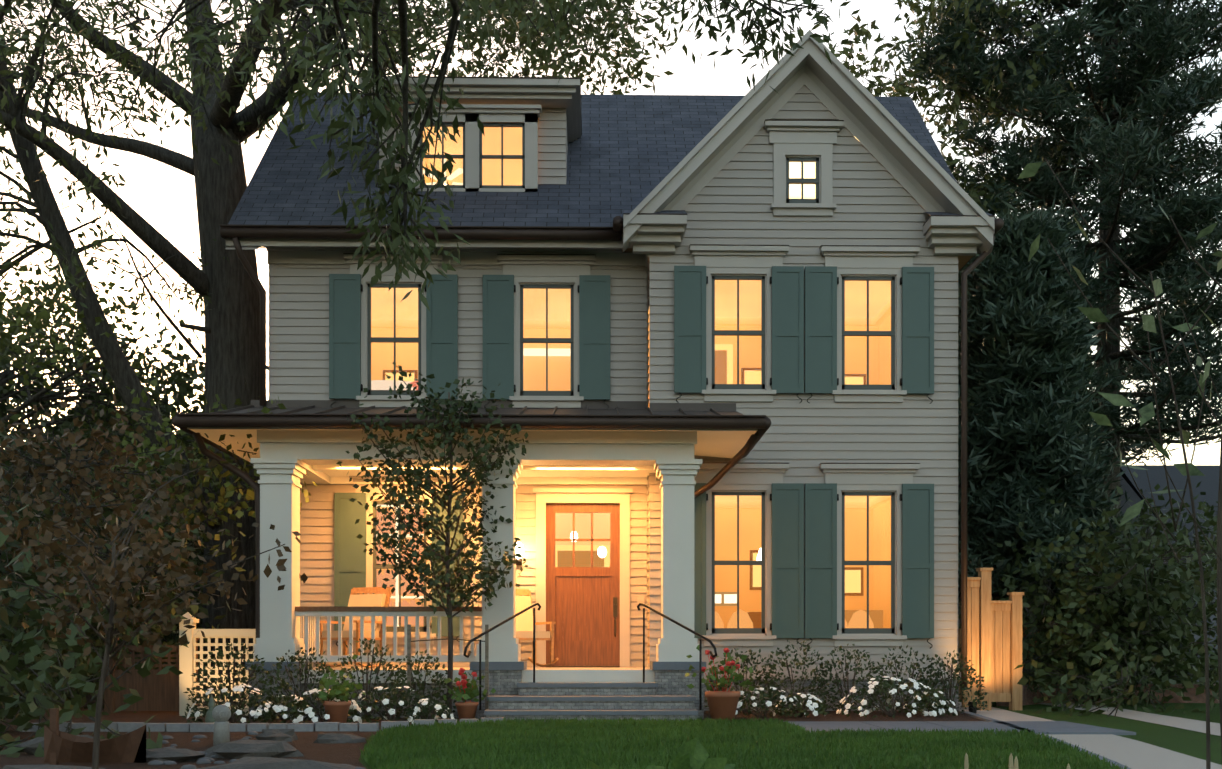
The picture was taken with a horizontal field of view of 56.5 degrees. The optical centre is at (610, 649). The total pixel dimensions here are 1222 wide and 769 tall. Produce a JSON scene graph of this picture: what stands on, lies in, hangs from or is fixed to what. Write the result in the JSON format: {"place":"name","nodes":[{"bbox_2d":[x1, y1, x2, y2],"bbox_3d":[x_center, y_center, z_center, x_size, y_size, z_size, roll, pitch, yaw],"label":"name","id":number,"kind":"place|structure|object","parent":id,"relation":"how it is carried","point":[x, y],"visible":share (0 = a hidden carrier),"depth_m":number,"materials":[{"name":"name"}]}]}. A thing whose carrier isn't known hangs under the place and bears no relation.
{"place":"outdoors","nodes":[
{"label":"outdoors","id":0,"kind":"place"},
{"bbox_2d":[0,361,224,648],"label":"maples","id":1,"kind":"object","parent":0,"point":[53,470],"visible":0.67,"depth_m":11.41,"materials":[{"name":"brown plant"}]},
{"bbox_2d":[187,427,757,682],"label":"porch","id":2,"kind":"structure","parent":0,"point":[286,460],"depth_m":14.05,"materials":[{"name":"white wood"}]},
{"bbox_2d":[295,611,481,661],"bbox_3d":[-2.898,-0.159,15.173,2.570,0.630,1.970,0,0,-1],"label":"porch railing","id":3,"kind":"object","parent":2,"relation":"attached to","point":[310,628],"visible":0.67,"depth_m":14.20,"materials":[{"name":"white wood"}]},
{"bbox_2d":[295,606,481,610],"bbox_3d":[-2.906,-0.504,15.165,2.585,0.060,1.985,0,0,-1],"label":"railing top rail","id":4,"kind":"object","parent":3,"relation":"on","point":[301,608],"visible":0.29,"depth_m":14.17,"materials":[{"name":"wood"}]},
{"bbox_2d":[190,429,755,484],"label":"porch ceiling","id":5,"kind":"structure","parent":2,"relation":"attached to","point":[726,444],"depth_m":15.15,"materials":[{"name":"beige wood"}]},
{"bbox_2d":[211,400,742,414],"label":"porch roof","id":6,"kind":"structure","parent":2,"relation":"on","point":[353,407],"depth_m":15.74,"materials":[{"name":"metal"}]},
{"bbox_2d":[8,394,1185,684],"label":"woodland backdrop","id":7,"kind":"structure","parent":0,"point":[78,406],"depth_m":25.77,"materials":[{"name":"green plant"}]},
{"bbox_2d":[249,670,958,721],"bbox_3d":[0.008,0.556,14.788,9.680,0.600,3.430,0,0,-1],"label":"house foundation","id":8,"kind":"object","parent":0,"point":[669,682],"visible":0.35,"depth_m":13.94,"materials":[{"name":"grey stone"}]},
{"bbox_2d":[246,661,705,714],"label":"bluestone treads","id":9,"kind":"object","parent":8,"relation":"on","point":[522,665],"visible":0.77,"depth_m":13.41,"materials":[{"name":"grey stone"}]},
{"bbox_2d":[330,276,932,709],"bbox_3d":[0.266,-2.227,14.615,8.413,5.865,3.184,0,0,-1],"label":"house ironwork","id":10,"kind":"object","parent":9,"relation":"on","point":[518,562],"visible":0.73,"depth_m":13.88,"materials":[{"name":"black metal"}]},
{"bbox_2d":[269,85,958,670],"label":"house siding walls","id":11,"kind":"structure","parent":8,"relation":"on","point":[873,199],"depth_m":15.81,"materials":[{"name":"beige wood"}]},
{"bbox_2d":[312,667,650,669],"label":"porch floor","id":12,"kind":"structure","parent":11,"relation":"attached to","point":[559,668],"depth_m":15.21,"materials":[{"name":"paint"}]},
{"bbox_2d":[317,587,391,667],"bbox_3d":[-3.428,-0.300,15.069,0.660,1.089,0.897,0,0,24],"label":"rocking chair","id":13,"kind":"object","parent":12,"relation":"on","point":[357,598],"visible":0.6,"depth_m":15.23,"materials":[{"name":"brown wood"}]},
{"bbox_2d":[516,589,558,666],"bbox_3d":[-1.204,-0.300,15.503,0.660,1.089,0.897,0,0,-31],"label":"rocking chair","id":14,"kind":"object","parent":12,"relation":"on","point":[524,625],"visible":0.48,"depth_m":15.70,"materials":[{"name":"white wood"}]},
{"bbox_2d":[516,542,523,558],"bbox_3d":[-1.301,-1.394,16.023,0.140,0.240,0.133,0,0,-1],"label":"wall lantern","id":15,"kind":"object","parent":11,"relation":"attached to","point":[520,550],"visible":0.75,"depth_m":15.98,"materials":[{"name":"white glass"}]},
{"bbox_2d":[225,30,994,678],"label":"house trim","id":16,"kind":"structure","parent":11,"relation":"attached to","point":[893,146],"depth_m":15.76,"materials":[{"name":"beige wood"}]},
{"bbox_2d":[546,503,619,665],"bbox_3d":[-0.402,-0.924,16.250,1.055,2.320,0.045,0,0,-1],"label":"front door","id":17,"kind":"structure","parent":16,"relation":"in","point":[579,606],"depth_m":16.23,"materials":[{"name":"brown wood"}]},
{"bbox_2d":[548,597,619,666],"bbox_3d":[-0.402,-0.244,16.217,1.055,1.000,0.160,0,0,-1],"label":"door hardware","id":18,"kind":"object","parent":17,"relation":"attached to","point":[614,606],"visible":0.94,"depth_m":16.17,"materials":[{"name":"metal"}]},
{"bbox_2d":[172,76,1003,709],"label":"gutters and downspouts","id":19,"kind":"object","parent":16,"relation":"attached to","point":[614,232],"visible":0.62,"depth_m":15.45,"materials":[{"name":"metal"}]},
{"bbox_2d":[228,84,991,304],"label":"house roof","id":20,"kind":"structure","parent":11,"relation":"on","point":[627,153],"depth_m":17.15,"materials":[{"name":"grey"}]},
{"bbox_2d":[367,123,894,633],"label":"window frames","id":21,"kind":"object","parent":11,"relation":"in","point":[801,181],"visible":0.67,"depth_m":15.82,"materials":[{"name":"wood"}]},
{"bbox_2d":[371,128,890,627],"bbox_3d":[0.240,-3.967,16.252,7.404,7.495,0.930,0,0,-1],"label":"house window glass","id":22,"kind":"object","parent":21,"relation":"in","point":[719,372],"visible":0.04,"depth_m":15.84,"materials":[{"name":"clear glass"}]},
{"bbox_2d":[329,266,933,637],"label":"shutters","id":23,"kind":"object","parent":11,"relation":"attached to","point":[690,377],"visible":0.83,"depth_m":15.73,"materials":[{"name":"teal wood"}]},
{"bbox_2d":[622,248,972,270],"bbox_3d":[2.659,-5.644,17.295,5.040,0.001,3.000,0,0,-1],"label":"gutter","id":24,"kind":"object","parent":11,"relation":"attached to","point":[963,261],"depth_m":16.41,"materials":[{"name":"metal"}]},
{"bbox_2d":[0,0,1221,464],"label":"sky","id":25,"kind":"structure","parent":0,"point":[164,195],"materials":[{"name":"white"}]},
{"bbox_2d":[371,127,890,662],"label":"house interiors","id":26,"kind":"object","parent":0,"point":[559,363],"visible":0.02,"depth_m":19.59,"materials":[{"name":"paint"}]},
{"bbox_2d":[359,682,1221,768],"bbox_3d":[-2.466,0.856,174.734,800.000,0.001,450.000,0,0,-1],"label":"ground","id":27,"kind":"structure","parent":0,"point":[1186,742],"depth_m":12.95,"materials":[{"name":"green plant"}]},
{"bbox_2d":[0,217,245,757],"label":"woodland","id":28,"kind":"object","parent":27,"relation":"on","point":[30,671],"visible":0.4,"depth_m":14.99,"materials":[{"name":"green plant"}]},
{"bbox_2d":[0,233,316,562],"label":"green maples","id":29,"kind":"object","parent":28,"relation":"on","point":[40,316],"visible":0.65,"depth_m":17.00,"materials":[{"name":"green plant"}]},
{"bbox_2d":[0,0,850,704],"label":"tree","id":30,"kind":"object","parent":27,"relation":"on","point":[220,282],"visible":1,"depth_m":15.46,"materials":[{"name":"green plant"}]},
{"bbox_2d":[0,689,983,768],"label":"mulch bed","id":31,"kind":"object","parent":27,"relation":"on","point":[336,753],"visible":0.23,"depth_m":11.38,"materials":[{"name":"brown soil"}]},
{"bbox_2d":[44,708,145,764],"bbox_3d":[-3.808,0.646,8.393,0.750,0.420,0.320,0,0,-1],"label":"rusted boat sculpture","id":32,"kind":"object","parent":31,"relation":"on","point":[64,747],"visible":0.83,"depth_m":8.37,"materials":[{"name":"metal"}]},
{"bbox_2d":[104,637,199,712],"bbox_3d":[-6.170,0.346,15.257,1.240,1.020,0.160,0,0,-1],"label":"fence panel","id":33,"kind":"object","parent":31,"relation":"on","point":[160,692],"depth_m":15.23,"materials":[{"name":"brown wood"}]},
{"bbox_2d":[0,433,307,768],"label":"japanese maple","id":34,"kind":"object","parent":31,"relation":"on","point":[119,604],"visible":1,"depth_m":6.79,"materials":[{"name":"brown plant"}]},
{"bbox_2d":[2,729,365,768],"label":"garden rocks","id":35,"kind":"object","parent":31,"relation":"on","point":[268,748],"visible":0.65,"depth_m":8.80,"materials":[{"name":"grey stone"}]},
{"bbox_2d":[205,695,215,722],"bbox_3d":[-4.366,0.671,12.435,0.150,0.370,0.143,0,0,-1],"label":"garden gnome","id":36,"kind":"object","parent":31,"relation":"on","point":[209,718],"visible":0.67,"depth_m":12.39,"materials":[{"name":"paint"}]},
{"bbox_2d":[179,612,255,715],"bbox_3d":[-5.046,0.186,14.675,1.050,1.340,0.220,0,0,-1],"label":"lattice screen","id":37,"kind":"object","parent":31,"relation":"on","point":[188,660],"visible":0.52,"depth_m":14.64,"materials":[{"name":"paint"}]},
{"bbox_2d":[212,705,230,745],"bbox_3d":[-3.459,0.673,10.099,0.149,0.365,0.147,0,0,42],"label":"moon face statue","id":38,"kind":"object","parent":31,"relation":"on","point":[221,714],"visible":0.96,"depth_m":10.05,"materials":[{"name":"stone"}]},
{"bbox_2d":[182,640,278,721],"bbox_3d":[-4.458,0.373,13.377,1.141,0.975,0.920,0,0,-1],"label":"foundation shrub","id":39,"kind":"object","parent":31,"relation":"on","point":[220,654],"visible":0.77,"depth_m":13.34,"materials":[{"name":"green plant"}]},
{"bbox_2d":[187,683,275,722],"bbox_3d":[-4.263,0.620,12.809,1.016,0.492,0.898,0,0,-1],"label":"impatiens drift","id":40,"kind":"object","parent":31,"relation":"on","point":[241,688],"visible":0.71,"depth_m":12.70,"materials":[{"name":"white plant"}]},
{"bbox_2d":[126,731,364,768],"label":"river stones","id":41,"kind":"object","parent":31,"relation":"on","point":[205,760],"visible":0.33,"depth_m":8.58,"materials":[{"name":"grey stone"}]},
{"bbox_2d":[20,717,503,731],"bbox_3d":[-3.595,0.806,11.996,5.038,0.099,0.888,0,0,-12],"label":"cobble edging","id":42,"kind":"object","parent":31,"relation":"on","point":[209,727],"visible":0.56,"depth_m":11.79,"materials":[{"name":"stone"}]},
{"bbox_2d":[253,692,313,722],"bbox_3d":[-3.714,0.681,12.902,0.704,0.397,0.688,0,0,-1],"label":"impatiens drift","id":43,"kind":"object","parent":31,"relation":"on","point":[279,708],"visible":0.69,"depth_m":12.78,"materials":[{"name":"white plant"}]},
{"bbox_2d":[257,647,347,720],"bbox_3d":[-3.670,0.411,13.483,1.120,0.899,0.819,0,0,-1],"label":"foundation shrub","id":44,"kind":"object","parent":31,"relation":"on","point":[299,672],"visible":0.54,"depth_m":13.47,"materials":[{"name":"green plant"}]},
{"bbox_2d":[281,688,363,722],"bbox_3d":[-3.239,0.642,12.853,0.827,0.437,0.841,0,0,-44],"label":"impatiens drift","id":45,"kind":"object","parent":31,"relation":"on","point":[310,713],"visible":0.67,"depth_m":12.74,"materials":[{"name":"white plant"}]},
{"bbox_2d":[314,655,370,722],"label":"potted plant","id":46,"kind":"object","parent":31,"relation":"on","point":[337,711],"visible":0.92,"depth_m":12.57,"materials":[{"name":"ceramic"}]},
{"bbox_2d":[318,638,413,719],"bbox_3d":[-2.906,0.360,13.553,1.136,1.000,0.830,0,0,-1],"label":"foundation shrub","id":47,"kind":"object","parent":31,"relation":"on","point":[376,671],"visible":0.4,"depth_m":13.55,"materials":[{"name":"green plant"}]},
{"bbox_2d":[347,683,437,722],"bbox_3d":[-2.502,0.615,12.953,1.086,0.492,0.907,0,0,-1],"label":"impatiens drift","id":48,"kind":"object","parent":31,"relation":"on","point":[392,711],"visible":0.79,"depth_m":12.86,"materials":[{"name":"white plant"}]},
{"bbox_2d":[383,649,456,719],"bbox_3d":[-2.268,0.444,13.512,0.920,0.900,0.813,0,0,-1],"label":"foundation shrub","id":49,"kind":"object","parent":31,"relation":"on","point":[437,695],"visible":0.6,"depth_m":13.46,"materials":[{"name":"green plant"}]},
{"bbox_2d":[403,698,454,723],"bbox_3d":[-2.058,0.701,12.829,0.586,0.343,0.578,0,0,-39],"label":"impatiens drift","id":50,"kind":"object","parent":31,"relation":"on","point":[441,707],"visible":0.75,"depth_m":12.74,"materials":[{"name":"white plant"}]},
{"bbox_2d":[336,362,528,718],"bbox_3d":[-2.098,-1.227,13.460,2.268,4.268,2.010,0,0,-1],"label":"young tree","id":51,"kind":"object","parent":31,"relation":"on","point":[446,576],"visible":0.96,"depth_m":13.33,"materials":[{"name":"green plant"}]},
{"bbox_2d":[407,625,488,720],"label":"young tree stakes","id":52,"kind":"object","parent":31,"relation":"on","point":[486,659],"visible":0.64,"depth_m":13.46,"materials":[{"name":"brown wood"}]},
{"bbox_2d":[411,638,484,641],"bbox_3d":[-1.932,-0.109,13.473,0.921,0.042,0.012,0,0,-1],"label":"young tree strap","id":53,"kind":"object","parent":52,"relation":"attached to","point":[444,639],"visible":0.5,"depth_m":13.47,"materials":[{"name":"black rubber"}]},
{"bbox_2d":[440,668,495,720],"bbox_3d":[-1.677,0.531,13.217,0.674,0.648,0.587,0,0,-1],"label":"geranium pot","id":54,"kind":"object","parent":31,"relation":"on","point":[466,710],"visible":0.88,"depth_m":13.14,"materials":[{"name":"ceramic"}]},
{"bbox_2d":[685,645,754,721],"bbox_3d":[1.284,0.399,13.343,0.820,0.914,0.827,0,0,-1],"label":"geranium pot","id":55,"kind":"object","parent":31,"relation":"on","point":[722,704],"visible":0.88,"depth_m":13.20,"materials":[{"name":"ceramic"}]},
{"bbox_2d":[704,646,785,713],"bbox_3d":[1.771,0.399,15.091,1.106,0.929,0.951,0,0,-1],"label":"foundation shrub","id":56,"kind":"object","parent":31,"relation":"on","point":[743,665],"visible":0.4,"depth_m":15.02,"materials":[{"name":"green plant"}]},
{"bbox_2d":[735,685,808,719],"bbox_3d":[1.896,0.644,14.080,1.107,0.438,0.906,0,0,-1],"label":"impatiens drift","id":57,"kind":"object","parent":31,"relation":"on","point":[781,696],"visible":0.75,"depth_m":13.96,"materials":[{"name":"white plant"}]},
{"bbox_2d":[757,640,838,713],"bbox_3d":[2.464,0.365,15.144,1.134,1.010,0.924,0,0,-1],"label":"foundation shrub","id":58,"kind":"object","parent":31,"relation":"on","point":[782,653],"visible":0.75,"depth_m":15.10,"materials":[{"name":"green plant"}]},
{"bbox_2d":[773,693,826,716],"bbox_3d":[2.382,0.703,14.238,0.671,0.315,0.719,0,0,-1],"label":"impatiens drift","id":59,"kind":"object","parent":31,"relation":"on","point":[809,703],"visible":0.69,"depth_m":14.12,"materials":[{"name":"white plant"}]},
{"bbox_2d":[808,644,890,713],"bbox_3d":[3.148,0.388,15.098,1.133,0.945,0.906,0,0,-1],"label":"foundation shrub","id":60,"kind":"object","parent":31,"relation":"on","point":[836,681],"visible":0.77,"depth_m":15.04,"materials":[{"name":"green plant"}]},
{"bbox_2d":[836,676,944,717],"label":"flowering shrub","id":61,"kind":"object","parent":31,"relation":"on","point":[864,701],"visible":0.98,"depth_m":14.17,"materials":[{"name":"white plant"}]},
{"bbox_2d":[859,645,948,713],"bbox_3d":[3.913,0.395,15.177,1.245,0.930,0.917,0,0,-1],"label":"foundation shrub","id":62,"kind":"object","parent":31,"relation":"on","point":[909,671],"visible":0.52,"depth_m":15.10,"materials":[{"name":"green plant"}]},
{"bbox_2d":[903,688,957,716],"bbox_3d":[4.080,0.678,14.514,0.676,0.397,0.643,0,0,-31],"label":"impatiens drift","id":63,"kind":"object","parent":31,"relation":"on","point":[943,702],"visible":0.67,"depth_m":14.42,"materials":[{"name":"white plant"}]},
{"bbox_2d":[915,650,988,714],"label":"foundation shrub","id":64,"kind":"object","parent":31,"relation":"on","point":[955,671],"visible":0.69,"depth_m":15.07,"materials":[{"name":"green plant"}]},
{"bbox_2d":[588,737,734,768],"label":"plant","id":65,"kind":"object","parent":27,"relation":"on","point":[694,754],"visible":1,"depth_m":5.23,"materials":[{"name":"green plant"}]},
{"bbox_2d":[246,0,1089,407],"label":"trees behind house","id":66,"kind":"object","parent":27,"relation":"on","point":[904,86],"visible":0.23,"depth_m":26.34,"materials":[{"name":"green plant"}]},
{"bbox_2d":[359,716,1130,768],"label":"lawn grass","id":67,"kind":"structure","parent":27,"relation":"on","point":[559,743],"depth_m":9.37,"materials":[{"name":"green plant"}]},
{"bbox_2d":[783,721,1135,734],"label":"walkway","id":68,"kind":"structure","parent":27,"relation":"on","point":[1055,727],"depth_m":12.17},
{"bbox_2d":[958,568,1041,709],"bbox_3d":[5.800,0.011,17.763,1.518,2.290,4.353,0,0,25],"label":"cedar fence","id":69,"kind":"object","parent":27,"relation":"on","point":[995,632],"visible":0.62,"depth_m":15.94,"materials":[{"name":"brown wood"}]},
{"bbox_2d":[964,752,1069,768],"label":"ornamental grass plumes","id":70,"kind":"object","parent":27,"relation":"on","point":[966,765],"visible":1,"depth_m":5.49,"materials":[{"name":"plant"}]},
{"bbox_2d":[961,711,1130,768],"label":"driveway kerb","id":71,"kind":"object","parent":27,"relation":"on","point":[977,716],"visible":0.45,"depth_m":12.02,"materials":[{"name":"grey concrete"}]},
{"bbox_2d":[958,196,1147,613],"bbox_3d":[7.200,-3.376,20.162,4.978,8.670,4.710,0,0,-1],"label":"evergreen tree","id":72,"kind":"object","parent":27,"relation":"on","point":[1024,433],"visible":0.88,"depth_m":19.42,"materials":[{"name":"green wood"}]},
{"bbox_2d":[891,0,1221,644],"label":"pine tree","id":73,"kind":"object","parent":27,"relation":"on","point":[1116,141],"visible":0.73,"depth_m":23.79,"materials":[{"name":"green plant"}]},
{"bbox_2d":[958,471,1218,716],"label":"shrubs","id":74,"kind":"object","parent":27,"relation":"on","point":[1088,626],"visible":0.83,"depth_m":16.81,"materials":[{"name":"green plant"}]},
{"bbox_2d":[958,550,1218,682],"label":"neighbour house walls","id":75,"kind":"structure","parent":27,"relation":"on","point":[1196,637],"depth_m":30.00,"materials":[{"name":"grey"}]},
{"bbox_2d":[1062,465,1219,550],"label":"neighbour house roofs","id":76,"kind":"structure","parent":75,"relation":"on","point":[1209,483],"depth_m":31.95,"materials":[{"name":"grey"}]},
{"bbox_2d":[996,684,1218,706],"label":"brick garden wall","id":77,"kind":"structure","parent":27,"relation":"on","point":[1028,696],"depth_m":18.12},
{"bbox_2d":[1018,156,1221,768],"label":"sapling","id":78,"kind":"object","parent":27,"relation":"on","point":[1147,412],"visible":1,"depth_m":4.33,"materials":[{"name":"green plant"}]},
{"bbox_2d":[959,702,1221,768],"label":"driveway track","id":79,"kind":"structure","parent":0,"point":[1133,754],"depth_m":9.63,"materials":[{"name":"grey concrete"}]},
{"bbox_2d":[968,701,976,712],"bbox_3d":[4.813,0.776,15.128,0.120,0.160,0.114,0,0,-1],"label":"fence spotlight fixture","id":80,"kind":"object","parent":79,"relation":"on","point":[972,709],"visible":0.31,"depth_m":15.09,"materials":[{"name":"black metal"}]},
{"bbox_2d":[1040,703,1220,735],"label":"driveway track","id":81,"kind":"structure","parent":0,"point":[1191,724],"depth_m":13.74,"materials":[{"name":"grey concrete"}]}
]}

